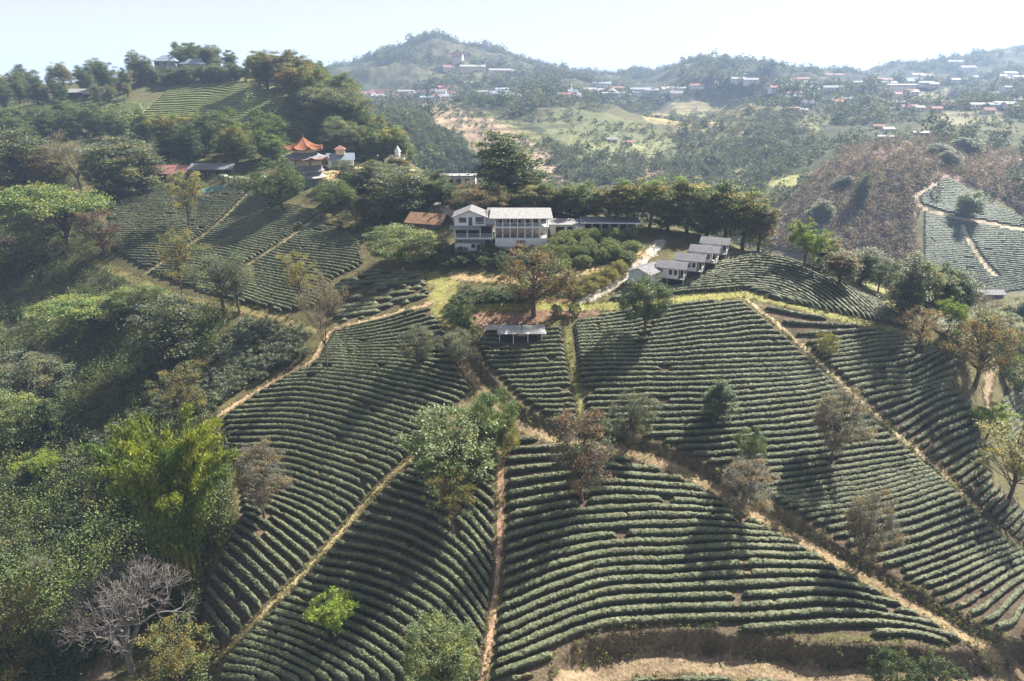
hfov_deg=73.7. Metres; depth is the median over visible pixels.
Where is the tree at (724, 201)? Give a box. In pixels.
[702,182,760,238]
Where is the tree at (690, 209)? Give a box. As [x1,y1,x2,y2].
[668,175,713,233]
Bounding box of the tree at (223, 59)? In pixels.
[218,50,236,64]
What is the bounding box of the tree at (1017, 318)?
[1010,314,1023,325]
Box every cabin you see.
[625,262,662,283]
[655,259,689,284]
[673,252,707,276]
[688,244,721,267]
[699,236,731,258]
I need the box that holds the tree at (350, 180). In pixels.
[338,171,364,193]
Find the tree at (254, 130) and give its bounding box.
[252,120,259,149]
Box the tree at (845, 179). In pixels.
[831,175,854,188]
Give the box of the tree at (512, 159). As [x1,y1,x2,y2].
[459,129,553,203]
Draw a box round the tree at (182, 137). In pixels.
[164,123,200,160]
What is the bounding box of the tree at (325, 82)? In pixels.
[321,75,336,84]
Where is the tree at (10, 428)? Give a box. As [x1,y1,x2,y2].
[0,386,50,449]
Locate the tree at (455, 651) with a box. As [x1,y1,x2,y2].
[393,607,481,680]
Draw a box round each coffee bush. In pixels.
[60,458,74,466]
[62,463,76,475]
[68,451,81,459]
[69,461,80,468]
[80,449,94,459]
[81,429,96,442]
[89,437,102,444]
[96,432,107,440]
[103,425,111,435]
[122,410,134,419]
[129,406,143,414]
[147,406,159,415]
[149,397,159,405]
[153,401,165,411]
[162,401,175,410]
[163,411,176,420]
[166,397,177,406]
[167,405,177,413]
[192,401,203,413]
[199,371,206,378]
[199,407,211,416]
[200,377,211,385]
[202,364,211,374]
[203,398,218,410]
[204,370,215,380]
[206,355,215,363]
[206,388,218,395]
[207,390,219,400]
[208,395,221,405]
[209,343,220,352]
[210,367,219,374]
[210,379,225,390]
[213,353,222,362]
[215,392,231,402]
[216,337,224,346]
[216,359,225,369]
[217,365,228,373]
[217,371,228,381]
[217,386,228,396]
[218,348,230,358]
[218,376,230,384]
[219,382,234,388]
[220,355,232,365]
[221,385,237,398]
[222,333,231,342]
[224,342,233,353]
[224,359,232,368]
[224,365,233,374]
[225,331,235,338]
[226,337,236,343]
[226,351,239,357]
[227,376,241,385]
[230,340,239,348]
[230,364,243,376]
[231,381,242,392]
[232,324,240,332]
[233,356,246,364]
[233,376,246,388]
[236,334,246,343]
[237,315,250,323]
[237,324,247,333]
[238,352,248,360]
[239,367,249,376]
[241,358,253,365]
[242,342,254,349]
[242,371,252,382]
[244,325,253,334]
[246,317,257,322]
[246,348,257,356]
[246,363,256,372]
[247,334,260,345]
[247,367,260,379]
[249,321,257,330]
[251,344,258,352]
[252,356,261,366]
[254,333,264,340]
[254,370,271,382]
[256,360,270,370]
[257,321,264,328]
[257,340,266,346]
[257,343,269,353]
[260,324,269,335]
[261,353,273,364]
[262,315,271,323]
[264,326,275,335]
[266,358,276,370]
[267,342,276,353]
[267,350,279,357]
[268,335,276,343]
[270,319,280,330]
[272,344,285,352]
[273,328,285,337]
[273,356,281,365]
[275,341,289,348]
[276,353,286,360]
[277,324,286,331]
[277,334,285,341]
[281,327,289,336]
[281,354,292,365]
[282,352,295,362]
[283,334,295,343]
[283,345,293,354]
[286,342,299,350]
[287,345,299,357]
[288,323,295,332]
[292,336,302,345]
[294,321,305,334]
[295,340,306,348]
[296,330,309,339]
[298,345,312,356]
[301,329,316,336]
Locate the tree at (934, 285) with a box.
[919,266,954,303]
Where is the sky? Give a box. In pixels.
[0,0,1023,83]
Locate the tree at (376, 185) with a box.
[370,174,379,198]
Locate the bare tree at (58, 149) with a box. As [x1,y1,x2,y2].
[37,129,106,192]
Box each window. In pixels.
[458,217,466,222]
[475,217,483,223]
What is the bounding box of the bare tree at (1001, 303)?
[965,288,1007,320]
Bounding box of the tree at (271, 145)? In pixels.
[253,130,286,161]
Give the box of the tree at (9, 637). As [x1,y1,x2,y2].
[0,576,61,680]
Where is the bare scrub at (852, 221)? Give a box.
[762,132,1023,275]
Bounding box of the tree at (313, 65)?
[297,58,322,70]
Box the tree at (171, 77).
[164,69,179,85]
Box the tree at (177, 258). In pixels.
[151,228,196,297]
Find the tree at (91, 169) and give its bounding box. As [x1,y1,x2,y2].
[77,146,118,194]
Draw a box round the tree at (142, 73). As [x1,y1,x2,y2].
[131,55,153,82]
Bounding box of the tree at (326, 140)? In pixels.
[318,127,345,153]
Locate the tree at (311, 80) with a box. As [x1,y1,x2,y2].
[299,65,328,90]
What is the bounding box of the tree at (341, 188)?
[308,179,358,210]
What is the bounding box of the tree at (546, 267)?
[491,238,583,317]
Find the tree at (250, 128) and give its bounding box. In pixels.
[239,121,258,146]
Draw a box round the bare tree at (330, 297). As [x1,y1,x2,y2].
[294,270,350,366]
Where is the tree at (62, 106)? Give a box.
[51,102,71,127]
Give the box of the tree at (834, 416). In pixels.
[810,386,878,462]
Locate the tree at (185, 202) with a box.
[159,169,204,225]
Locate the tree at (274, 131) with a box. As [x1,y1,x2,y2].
[250,119,293,155]
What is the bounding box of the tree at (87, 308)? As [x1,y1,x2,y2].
[18,291,140,334]
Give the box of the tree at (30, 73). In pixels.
[25,69,43,88]
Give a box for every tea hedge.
[107,213,349,232]
[107,215,349,233]
[108,212,346,231]
[108,220,357,241]
[109,218,354,238]
[110,225,359,248]
[110,232,362,259]
[110,234,362,263]
[111,205,326,217]
[111,208,331,221]
[111,209,341,225]
[111,238,354,268]
[112,206,330,219]
[112,226,360,251]
[112,242,344,273]
[112,244,339,276]
[112,247,334,278]
[113,230,361,256]
[114,202,317,213]
[114,236,359,266]
[115,200,312,209]
[115,203,315,215]
[115,210,341,227]
[115,240,350,271]
[116,217,351,235]
[117,198,302,206]
[117,221,358,242]
[117,249,329,281]
[118,228,361,253]
[119,196,271,200]
[119,223,360,246]
[120,194,263,199]
[120,251,328,285]
[123,193,259,197]
[125,254,326,288]
[127,191,253,195]
[129,257,323,291]
[131,190,252,194]
[135,260,323,294]
[138,188,248,192]
[140,263,320,296]
[145,267,319,300]
[150,269,318,303]
[154,272,316,306]
[161,274,310,308]
[172,278,301,310]
[183,282,292,311]
[196,286,281,311]
[202,601,230,639]
[205,583,241,629]
[211,573,251,617]
[216,561,261,608]
[217,672,257,680]
[221,550,269,598]
[221,662,280,680]
[224,411,413,446]
[224,417,408,454]
[225,434,391,470]
[225,441,383,477]
[225,653,299,680]
[226,423,402,459]
[226,429,397,465]
[226,541,279,591]
[229,406,417,443]
[230,448,377,483]
[231,532,286,581]
[233,459,365,497]
[234,454,371,490]
[234,646,315,680]
[235,524,295,574]
[236,401,421,435]
[239,483,341,523]
[239,639,332,680]
[240,487,336,530]
[240,517,302,567]
[241,492,330,537]
[241,498,323,544]
[242,503,317,551]
[243,511,310,559]
[244,396,421,429]
[245,633,348,680]
[246,466,359,503]
[246,473,354,510]
[252,390,424,424]
[252,626,364,680]
[255,479,347,516]
[259,385,439,421]
[259,620,379,680]
[264,615,395,680]
[268,381,445,417]
[272,607,408,680]
[275,377,450,412]
[277,601,422,680]
[282,373,454,406]
[284,593,428,676]
[289,370,459,402]
[292,587,444,675]
[298,366,466,396]
[299,579,456,676]
[306,363,469,391]
[306,572,469,680]
[311,360,467,384]
[313,564,477,675]
[316,357,462,378]
[320,352,454,363]
[320,354,457,370]
[320,556,480,657]
[322,348,449,357]
[324,342,448,348]
[326,335,448,345]
[326,347,453,352]
[327,299,409,314]
[327,324,441,342]
[327,329,445,343]
[327,548,482,644]
[331,319,438,338]
[332,278,425,289]
[332,313,426,335]
[333,315,434,335]
[334,293,426,308]
[335,275,426,285]
[335,307,430,331]
[335,539,485,632]
[339,273,425,281]
[343,530,486,620]
[351,520,487,608]
[361,511,489,598]
[368,502,490,585]
[376,493,491,573]
[382,486,492,560]
[390,479,492,547]
[395,472,494,534]
[405,468,494,520]
[407,461,494,506]
[414,456,494,493]
[423,450,492,481]
[429,448,490,468]
[478,342,563,349]
[480,346,564,354]
[483,351,565,359]
[486,356,565,364]
[489,361,566,368]
[490,617,961,680]
[492,607,940,667]
[494,365,567,373]
[494,595,918,656]
[495,585,900,645]
[496,577,881,634]
[498,568,858,623]
[499,370,568,378]
[499,557,837,611]
[501,549,821,599]
[502,541,807,586]
[504,510,759,540]
[504,525,782,563]
[504,534,795,574]
[505,452,627,463]
[505,478,702,497]
[505,485,718,508]
[505,518,770,551]
[506,461,660,473]
[506,494,730,518]
[506,502,745,529]
[507,469,685,485]
[509,627,950,680]
[511,442,566,452]
[573,300,743,326]
[573,303,747,329]
[574,306,751,332]
[574,310,757,335]
[575,299,715,322]
[575,314,762,338]
[575,318,766,341]
[575,323,773,344]
[576,329,779,347]
[576,334,786,351]
[576,340,791,354]
[577,345,798,358]
[578,350,802,362]
[578,355,807,366]
[578,360,811,371]
[578,364,817,376]
[579,368,822,382]
[581,372,825,388]
[584,380,834,400]
[585,384,838,406]
[587,389,841,412]
[588,400,855,424]
[591,394,846,418]
[593,375,829,393]
[609,284,809,306]
[613,282,814,306]
[615,275,833,311]
[617,277,828,310]
[619,405,858,430]
[620,272,841,313]
[622,270,848,315]
[623,268,854,315]
[627,265,859,316]
[631,674,776,680]
[634,280,821,309]
[643,412,869,437]
[647,286,803,305]
[663,418,875,443]
[677,425,883,450]
[691,432,890,457]
[703,264,866,319]
[707,437,897,464]
[712,260,871,319]
[716,255,880,321]
[716,257,876,320]
[720,253,885,322]
[721,444,904,470]
[726,252,887,322]
[731,250,891,322]
[742,453,916,482]
[743,449,910,476]
[755,458,920,489]
[759,462,926,493]
[768,464,931,498]
[772,469,934,501]
[777,472,936,505]
[782,319,858,327]
[785,474,942,509]
[795,478,947,514]
[796,327,879,336]
[803,482,950,519]
[806,330,893,344]
[811,333,904,349]
[813,487,954,525]
[815,335,913,353]
[817,339,922,356]
[821,343,925,359]
[823,492,962,531]
[826,345,936,363]
[829,346,941,368]
[833,499,967,538]
[835,347,942,373]
[841,348,949,378]
[845,505,973,545]
[847,353,958,383]
[852,357,960,389]
[857,286,895,324]
[860,367,957,395]
[867,375,953,403]
[867,512,980,550]
[871,519,987,559]
[874,381,952,409]
[882,385,953,417]
[883,526,993,567]
[891,389,958,424]
[898,394,964,431]
[901,532,1000,571]
[903,537,1007,579]
[905,401,971,437]
[911,542,1014,583]
[913,409,972,442]
[919,416,976,448]
[920,546,1020,588]
[926,424,978,454]
[931,549,1023,594]
[933,431,980,459]
[940,439,980,465]
[942,556,1023,603]
[947,448,981,472]
[955,563,1023,609]
[966,572,1023,616]
[980,584,1023,623]
[993,599,1023,631]
[1001,388,1023,404]
[1003,391,1023,410]
[1004,395,1023,411]
[1006,401,1023,417]
[1006,413,1023,429]
[1008,407,1023,420]
[1008,418,1023,432]
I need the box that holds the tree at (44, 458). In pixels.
[7,447,63,481]
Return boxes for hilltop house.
[152,55,182,73]
[179,59,208,69]
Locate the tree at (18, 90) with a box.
[5,76,28,102]
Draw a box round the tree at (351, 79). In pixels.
[339,77,366,96]
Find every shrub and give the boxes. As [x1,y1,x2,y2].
[0,626,65,680]
[428,252,445,261]
[434,242,451,253]
[434,255,452,266]
[439,257,456,266]
[440,249,455,258]
[441,249,455,257]
[443,296,477,329]
[444,305,464,316]
[447,254,461,263]
[447,294,468,305]
[450,255,466,266]
[453,246,467,254]
[455,284,478,296]
[457,255,470,266]
[466,290,489,303]
[467,250,485,261]
[471,248,491,258]
[475,242,494,249]
[475,256,494,266]
[477,250,492,261]
[479,287,502,299]
[487,292,511,303]
[490,246,505,252]
[491,247,506,254]
[491,253,508,262]
[492,254,510,266]
[493,250,507,260]
[495,412,519,455]
[498,286,513,297]
[508,291,528,302]
[512,245,526,251]
[513,255,529,264]
[520,253,536,264]
[528,245,540,252]
[541,243,557,252]
[545,235,564,248]
[550,304,563,316]
[552,232,566,242]
[555,244,570,253]
[555,246,573,256]
[556,253,571,265]
[557,229,575,237]
[562,235,574,244]
[562,239,578,248]
[564,239,578,245]
[564,279,580,288]
[566,245,580,258]
[567,303,581,316]
[571,286,586,297]
[572,227,589,239]
[572,246,590,255]
[573,255,592,266]
[574,254,591,265]
[577,231,591,240]
[577,240,587,253]
[577,274,591,284]
[579,235,594,240]
[579,246,594,256]
[580,238,598,246]
[581,280,599,292]
[585,269,603,280]
[587,245,597,256]
[588,228,601,241]
[593,275,609,288]
[594,248,611,261]
[598,240,619,247]
[599,245,613,253]
[599,265,616,276]
[600,236,613,244]
[605,227,622,238]
[605,228,625,240]
[605,268,622,282]
[606,242,624,254]
[608,244,622,258]
[609,247,623,258]
[611,259,626,269]
[614,250,634,259]
[615,263,630,274]
[617,252,637,262]
[621,242,638,251]
[623,240,643,251]
[624,225,638,238]
[814,330,841,354]
[865,644,927,680]
[896,292,924,314]
[919,650,969,680]
[985,330,1023,350]
[999,351,1023,392]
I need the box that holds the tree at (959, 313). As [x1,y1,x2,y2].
[934,295,971,331]
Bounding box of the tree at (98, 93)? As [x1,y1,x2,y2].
[88,84,104,100]
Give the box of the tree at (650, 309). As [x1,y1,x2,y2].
[613,272,679,336]
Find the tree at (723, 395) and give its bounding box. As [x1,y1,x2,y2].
[697,378,739,425]
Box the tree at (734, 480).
[717,455,780,521]
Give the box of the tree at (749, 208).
[723,186,775,250]
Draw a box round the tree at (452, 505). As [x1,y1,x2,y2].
[420,456,478,533]
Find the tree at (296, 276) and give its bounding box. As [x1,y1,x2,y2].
[274,249,319,294]
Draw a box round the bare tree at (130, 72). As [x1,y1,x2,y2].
[124,65,137,87]
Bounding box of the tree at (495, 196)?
[452,179,513,207]
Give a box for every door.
[468,217,472,225]
[485,239,490,247]
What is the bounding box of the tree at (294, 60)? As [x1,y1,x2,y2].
[281,54,316,72]
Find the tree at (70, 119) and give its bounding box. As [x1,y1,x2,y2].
[54,105,90,137]
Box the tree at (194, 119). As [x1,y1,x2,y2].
[183,111,213,146]
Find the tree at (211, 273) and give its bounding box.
[170,242,257,317]
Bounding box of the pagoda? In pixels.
[279,133,329,187]
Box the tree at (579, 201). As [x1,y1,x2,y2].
[558,184,605,217]
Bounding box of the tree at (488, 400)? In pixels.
[465,386,521,452]
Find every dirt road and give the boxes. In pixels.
[453,350,1005,672]
[551,644,1023,680]
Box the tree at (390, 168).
[369,162,409,191]
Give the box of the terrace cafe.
[579,216,640,235]
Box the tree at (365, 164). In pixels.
[354,161,385,182]
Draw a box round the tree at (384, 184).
[376,175,399,201]
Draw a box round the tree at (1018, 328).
[1012,321,1023,353]
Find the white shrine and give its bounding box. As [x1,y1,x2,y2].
[383,146,404,162]
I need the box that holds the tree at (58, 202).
[0,181,124,251]
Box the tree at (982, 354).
[937,308,1023,389]
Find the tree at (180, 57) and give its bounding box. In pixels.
[168,47,189,65]
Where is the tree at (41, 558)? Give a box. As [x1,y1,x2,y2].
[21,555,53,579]
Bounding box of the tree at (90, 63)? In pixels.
[81,57,109,86]
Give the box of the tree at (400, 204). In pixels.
[358,165,431,224]
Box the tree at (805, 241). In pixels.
[786,216,832,266]
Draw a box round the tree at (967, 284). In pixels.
[941,266,985,309]
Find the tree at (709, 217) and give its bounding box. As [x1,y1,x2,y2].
[686,177,743,235]
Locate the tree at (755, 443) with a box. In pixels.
[732,426,769,463]
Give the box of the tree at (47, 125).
[22,108,57,140]
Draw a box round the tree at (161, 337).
[115,290,204,377]
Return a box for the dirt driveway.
[447,251,648,284]
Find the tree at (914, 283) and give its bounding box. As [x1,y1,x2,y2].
[877,250,940,316]
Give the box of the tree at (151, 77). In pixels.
[147,70,156,82]
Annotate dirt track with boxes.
[911,183,1023,230]
[961,225,997,275]
[983,361,998,409]
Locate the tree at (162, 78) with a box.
[160,72,169,84]
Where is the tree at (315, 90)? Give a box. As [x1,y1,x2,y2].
[297,81,332,126]
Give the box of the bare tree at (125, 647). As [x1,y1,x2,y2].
[44,549,199,673]
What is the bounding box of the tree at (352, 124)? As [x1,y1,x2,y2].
[345,121,359,152]
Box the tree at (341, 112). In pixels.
[332,101,361,123]
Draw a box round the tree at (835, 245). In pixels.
[807,236,847,270]
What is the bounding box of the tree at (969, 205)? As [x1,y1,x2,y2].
[952,191,993,218]
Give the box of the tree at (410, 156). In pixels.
[405,142,415,161]
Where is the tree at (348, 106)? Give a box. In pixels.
[336,101,376,128]
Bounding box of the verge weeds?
[91,188,1016,680]
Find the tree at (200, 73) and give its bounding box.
[195,64,205,81]
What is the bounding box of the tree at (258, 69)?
[242,49,272,89]
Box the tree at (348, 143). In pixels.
[328,126,358,155]
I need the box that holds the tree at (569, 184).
[561,181,586,191]
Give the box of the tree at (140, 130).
[132,116,154,141]
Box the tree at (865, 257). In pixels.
[845,245,891,285]
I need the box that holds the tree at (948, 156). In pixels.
[939,150,965,166]
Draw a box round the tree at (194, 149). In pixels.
[183,131,205,160]
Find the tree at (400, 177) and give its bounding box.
[392,171,412,187]
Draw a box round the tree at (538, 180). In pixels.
[521,170,545,201]
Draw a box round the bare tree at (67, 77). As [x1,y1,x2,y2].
[61,72,75,88]
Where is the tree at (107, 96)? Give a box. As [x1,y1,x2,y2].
[99,84,114,103]
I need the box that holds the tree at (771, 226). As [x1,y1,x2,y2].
[741,200,785,251]
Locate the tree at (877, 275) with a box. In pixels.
[864,254,899,291]
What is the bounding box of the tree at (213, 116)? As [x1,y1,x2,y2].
[206,111,229,148]
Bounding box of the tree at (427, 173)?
[418,170,432,198]
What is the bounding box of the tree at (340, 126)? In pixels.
[316,115,348,144]
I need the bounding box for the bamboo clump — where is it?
[75,398,240,592]
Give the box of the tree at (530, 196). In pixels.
[512,182,559,207]
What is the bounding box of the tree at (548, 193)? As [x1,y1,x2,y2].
[534,181,564,212]
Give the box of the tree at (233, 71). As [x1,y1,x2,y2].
[228,65,238,80]
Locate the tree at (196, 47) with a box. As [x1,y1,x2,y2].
[190,45,214,62]
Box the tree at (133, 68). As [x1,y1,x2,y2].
[124,56,146,82]
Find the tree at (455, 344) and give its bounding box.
[436,328,480,364]
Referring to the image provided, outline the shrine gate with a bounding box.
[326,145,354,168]
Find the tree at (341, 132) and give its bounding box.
[333,130,348,147]
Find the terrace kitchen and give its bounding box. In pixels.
[548,218,585,234]
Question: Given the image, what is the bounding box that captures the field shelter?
[486,325,545,343]
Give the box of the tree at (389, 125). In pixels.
[380,122,408,155]
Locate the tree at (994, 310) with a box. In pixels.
[972,309,1011,333]
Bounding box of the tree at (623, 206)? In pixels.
[599,177,655,219]
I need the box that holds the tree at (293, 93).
[289,67,309,103]
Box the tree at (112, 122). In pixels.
[98,109,130,138]
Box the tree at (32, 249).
[0,212,69,272]
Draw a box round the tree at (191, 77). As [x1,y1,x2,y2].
[178,65,197,83]
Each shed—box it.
[64,89,85,99]
[82,89,114,98]
[141,165,190,181]
[188,163,239,177]
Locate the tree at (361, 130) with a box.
[347,125,368,155]
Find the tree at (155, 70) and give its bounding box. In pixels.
[143,64,160,81]
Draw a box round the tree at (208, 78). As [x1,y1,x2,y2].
[203,69,215,82]
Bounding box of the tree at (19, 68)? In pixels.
[7,63,29,83]
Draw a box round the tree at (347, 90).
[331,80,366,108]
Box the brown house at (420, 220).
[403,212,450,229]
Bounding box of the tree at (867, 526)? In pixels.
[840,487,912,569]
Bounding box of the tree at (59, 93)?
[49,85,69,100]
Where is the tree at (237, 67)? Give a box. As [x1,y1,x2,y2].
[232,64,240,79]
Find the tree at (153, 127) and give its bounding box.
[143,111,170,152]
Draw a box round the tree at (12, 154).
[0,125,62,196]
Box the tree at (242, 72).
[239,62,250,80]
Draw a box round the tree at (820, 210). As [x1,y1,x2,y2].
[802,198,836,222]
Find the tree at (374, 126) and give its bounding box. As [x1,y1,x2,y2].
[365,121,383,136]
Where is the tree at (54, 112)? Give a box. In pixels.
[41,109,62,134]
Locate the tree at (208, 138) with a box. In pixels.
[182,112,219,155]
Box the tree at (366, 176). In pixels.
[353,162,382,192]
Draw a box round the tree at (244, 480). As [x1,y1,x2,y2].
[228,436,295,517]
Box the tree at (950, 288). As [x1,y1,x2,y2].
[928,267,965,306]
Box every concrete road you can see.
[425,199,454,221]
[576,239,665,303]
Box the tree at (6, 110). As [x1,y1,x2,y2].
[0,107,24,125]
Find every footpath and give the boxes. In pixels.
[92,258,317,333]
[142,189,252,275]
[213,452,415,663]
[217,301,435,417]
[243,206,329,267]
[478,451,503,680]
[745,298,963,493]
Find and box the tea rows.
[80,80,1023,649]
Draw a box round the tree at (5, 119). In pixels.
[0,115,25,134]
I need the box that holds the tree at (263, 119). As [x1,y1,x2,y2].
[244,107,280,140]
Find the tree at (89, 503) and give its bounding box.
[79,494,102,512]
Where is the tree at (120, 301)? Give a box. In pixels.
[102,283,172,314]
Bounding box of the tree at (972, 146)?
[950,137,987,153]
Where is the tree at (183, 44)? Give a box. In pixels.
[175,42,188,56]
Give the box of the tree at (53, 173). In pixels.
[17,150,77,190]
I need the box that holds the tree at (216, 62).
[209,58,221,68]
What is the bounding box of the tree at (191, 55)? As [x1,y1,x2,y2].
[179,44,198,60]
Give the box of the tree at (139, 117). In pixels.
[125,108,146,138]
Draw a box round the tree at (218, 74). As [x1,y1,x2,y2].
[213,67,223,81]
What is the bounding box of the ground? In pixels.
[0,76,1023,680]
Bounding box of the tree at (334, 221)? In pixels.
[323,213,355,230]
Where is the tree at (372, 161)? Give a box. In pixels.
[366,159,393,175]
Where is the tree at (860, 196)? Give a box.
[849,173,875,208]
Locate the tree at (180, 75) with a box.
[173,66,186,84]
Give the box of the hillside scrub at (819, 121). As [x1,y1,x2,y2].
[368,76,1017,185]
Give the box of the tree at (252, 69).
[243,51,268,85]
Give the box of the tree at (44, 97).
[36,85,50,103]
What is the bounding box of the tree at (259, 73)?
[250,51,274,84]
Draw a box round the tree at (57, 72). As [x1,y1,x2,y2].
[44,61,72,85]
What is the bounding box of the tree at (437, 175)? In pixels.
[419,168,452,199]
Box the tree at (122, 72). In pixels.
[117,67,125,77]
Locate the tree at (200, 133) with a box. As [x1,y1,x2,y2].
[174,119,209,155]
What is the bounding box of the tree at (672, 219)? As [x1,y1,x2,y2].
[652,179,698,230]
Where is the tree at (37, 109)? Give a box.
[25,105,51,118]
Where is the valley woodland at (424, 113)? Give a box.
[368,84,1023,252]
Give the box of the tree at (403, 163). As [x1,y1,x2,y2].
[385,155,413,170]
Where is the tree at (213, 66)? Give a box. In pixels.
[203,63,218,81]
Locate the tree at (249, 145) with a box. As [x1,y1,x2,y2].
[210,115,258,156]
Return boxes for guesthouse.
[449,204,552,253]
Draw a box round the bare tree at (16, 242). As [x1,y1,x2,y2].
[0,220,36,281]
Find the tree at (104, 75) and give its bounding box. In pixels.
[88,60,120,90]
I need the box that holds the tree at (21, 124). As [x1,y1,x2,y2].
[5,118,43,147]
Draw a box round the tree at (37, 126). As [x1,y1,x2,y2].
[26,117,44,143]
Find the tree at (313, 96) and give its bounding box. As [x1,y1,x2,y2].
[300,86,343,133]
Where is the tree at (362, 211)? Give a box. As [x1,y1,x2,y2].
[346,193,375,225]
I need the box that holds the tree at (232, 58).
[225,53,238,65]
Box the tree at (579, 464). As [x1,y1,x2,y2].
[542,402,620,503]
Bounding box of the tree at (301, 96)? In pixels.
[294,87,320,119]
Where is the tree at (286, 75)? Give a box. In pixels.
[274,61,316,109]
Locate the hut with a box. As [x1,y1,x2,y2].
[976,290,1006,299]
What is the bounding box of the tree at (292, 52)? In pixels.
[280,49,306,65]
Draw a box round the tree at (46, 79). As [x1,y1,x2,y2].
[44,73,53,85]
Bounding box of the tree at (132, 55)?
[124,49,141,74]
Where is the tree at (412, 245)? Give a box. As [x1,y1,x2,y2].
[353,222,448,264]
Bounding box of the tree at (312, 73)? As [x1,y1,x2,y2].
[291,65,319,103]
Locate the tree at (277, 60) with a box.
[264,50,292,89]
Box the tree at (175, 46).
[170,41,178,54]
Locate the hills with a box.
[64,37,1023,167]
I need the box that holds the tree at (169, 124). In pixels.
[156,112,195,147]
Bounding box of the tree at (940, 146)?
[925,142,955,154]
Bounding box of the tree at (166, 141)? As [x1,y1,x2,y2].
[150,129,177,159]
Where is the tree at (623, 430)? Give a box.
[606,390,663,448]
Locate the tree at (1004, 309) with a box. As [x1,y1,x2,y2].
[988,304,1016,315]
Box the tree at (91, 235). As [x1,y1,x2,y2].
[67,208,124,256]
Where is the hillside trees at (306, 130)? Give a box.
[0,88,992,591]
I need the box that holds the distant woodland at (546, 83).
[315,26,1023,121]
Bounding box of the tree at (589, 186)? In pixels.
[557,179,597,215]
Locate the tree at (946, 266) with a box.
[925,261,951,301]
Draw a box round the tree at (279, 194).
[240,156,307,209]
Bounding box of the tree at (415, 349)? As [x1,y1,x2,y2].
[393,324,440,366]
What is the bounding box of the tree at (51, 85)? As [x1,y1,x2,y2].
[46,79,68,98]
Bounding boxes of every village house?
[361,91,375,95]
[374,89,390,93]
[397,90,413,93]
[417,90,429,95]
[420,96,435,101]
[431,89,446,94]
[437,85,449,87]
[438,94,448,100]
[442,65,455,72]
[447,90,455,96]
[451,52,463,64]
[459,65,485,73]
[488,68,510,74]
[489,90,511,99]
[510,69,524,75]
[557,93,570,98]
[589,82,611,89]
[601,92,617,98]
[605,137,618,142]
[609,86,624,90]
[617,91,624,98]
[621,140,633,144]
[630,87,652,90]
[632,90,645,97]
[645,88,658,96]
[659,87,665,94]
[665,86,685,93]
[669,86,679,94]
[669,91,683,98]
[690,84,704,89]
[730,77,745,84]
[743,78,758,85]
[767,85,782,93]
[786,91,801,94]
[796,77,809,81]
[800,100,814,106]
[822,85,844,92]
[825,74,843,79]
[829,99,844,105]
[872,124,885,129]
[876,135,894,139]
[879,127,895,131]
[882,81,897,83]
[883,84,917,94]
[891,92,902,99]
[899,104,918,109]
[902,89,917,95]
[903,78,914,83]
[906,90,919,97]
[909,73,924,76]
[909,77,922,82]
[910,131,930,134]
[912,105,925,110]
[916,74,935,80]
[917,81,933,87]
[925,82,939,89]
[929,106,943,112]
[938,101,952,107]
[947,60,963,64]
[948,78,969,83]
[958,66,977,72]
[967,102,987,108]
[968,75,978,81]
[981,107,996,113]
[987,91,1004,97]
[987,102,1002,108]
[1000,71,1017,75]
[1000,86,1013,92]
[1001,101,1014,107]
[1008,98,1022,102]
[1011,75,1023,80]
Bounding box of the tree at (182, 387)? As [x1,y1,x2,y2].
[139,357,208,425]
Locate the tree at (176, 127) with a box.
[171,123,183,138]
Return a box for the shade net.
[200,183,228,194]
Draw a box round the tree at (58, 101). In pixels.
[50,98,74,110]
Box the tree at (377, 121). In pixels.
[367,113,387,130]
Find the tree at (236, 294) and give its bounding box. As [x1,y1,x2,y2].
[209,254,259,314]
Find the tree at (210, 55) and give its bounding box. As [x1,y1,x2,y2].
[197,44,219,66]
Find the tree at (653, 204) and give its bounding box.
[627,176,684,230]
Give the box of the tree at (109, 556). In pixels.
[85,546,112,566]
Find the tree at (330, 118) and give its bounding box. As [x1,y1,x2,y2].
[325,116,348,129]
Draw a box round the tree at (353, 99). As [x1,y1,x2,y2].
[334,89,377,124]
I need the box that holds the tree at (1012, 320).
[998,311,1019,334]
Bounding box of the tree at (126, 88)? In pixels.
[120,82,132,98]
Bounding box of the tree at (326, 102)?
[313,88,344,132]
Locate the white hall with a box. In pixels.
[441,173,476,186]
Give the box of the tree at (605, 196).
[583,184,629,218]
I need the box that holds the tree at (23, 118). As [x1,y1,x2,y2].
[12,111,40,125]
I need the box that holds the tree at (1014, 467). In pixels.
[971,417,1023,501]
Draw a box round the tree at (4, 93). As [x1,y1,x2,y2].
[0,78,17,106]
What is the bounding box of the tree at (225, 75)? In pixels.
[219,65,231,81]
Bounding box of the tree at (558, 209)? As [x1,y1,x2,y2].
[550,191,569,213]
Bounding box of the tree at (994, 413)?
[968,401,1022,438]
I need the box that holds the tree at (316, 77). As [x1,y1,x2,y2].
[296,67,333,94]
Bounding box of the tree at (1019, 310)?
[1003,296,1023,321]
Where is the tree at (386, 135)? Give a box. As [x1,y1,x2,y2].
[377,125,409,158]
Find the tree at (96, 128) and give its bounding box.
[76,107,105,135]
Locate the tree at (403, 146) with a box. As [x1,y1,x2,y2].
[386,134,411,158]
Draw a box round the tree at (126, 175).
[68,134,175,193]
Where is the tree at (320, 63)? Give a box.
[315,60,330,77]
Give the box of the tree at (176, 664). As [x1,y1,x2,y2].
[130,609,217,680]
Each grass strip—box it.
[468,291,748,311]
[564,327,586,419]
[739,292,952,350]
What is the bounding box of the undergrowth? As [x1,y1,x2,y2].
[0,97,1023,680]
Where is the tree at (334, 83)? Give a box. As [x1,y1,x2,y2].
[310,72,364,100]
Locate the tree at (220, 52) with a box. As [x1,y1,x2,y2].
[208,44,222,64]
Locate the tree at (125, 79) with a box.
[115,72,132,91]
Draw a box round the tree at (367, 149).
[356,127,384,160]
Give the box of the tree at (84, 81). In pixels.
[70,64,96,88]

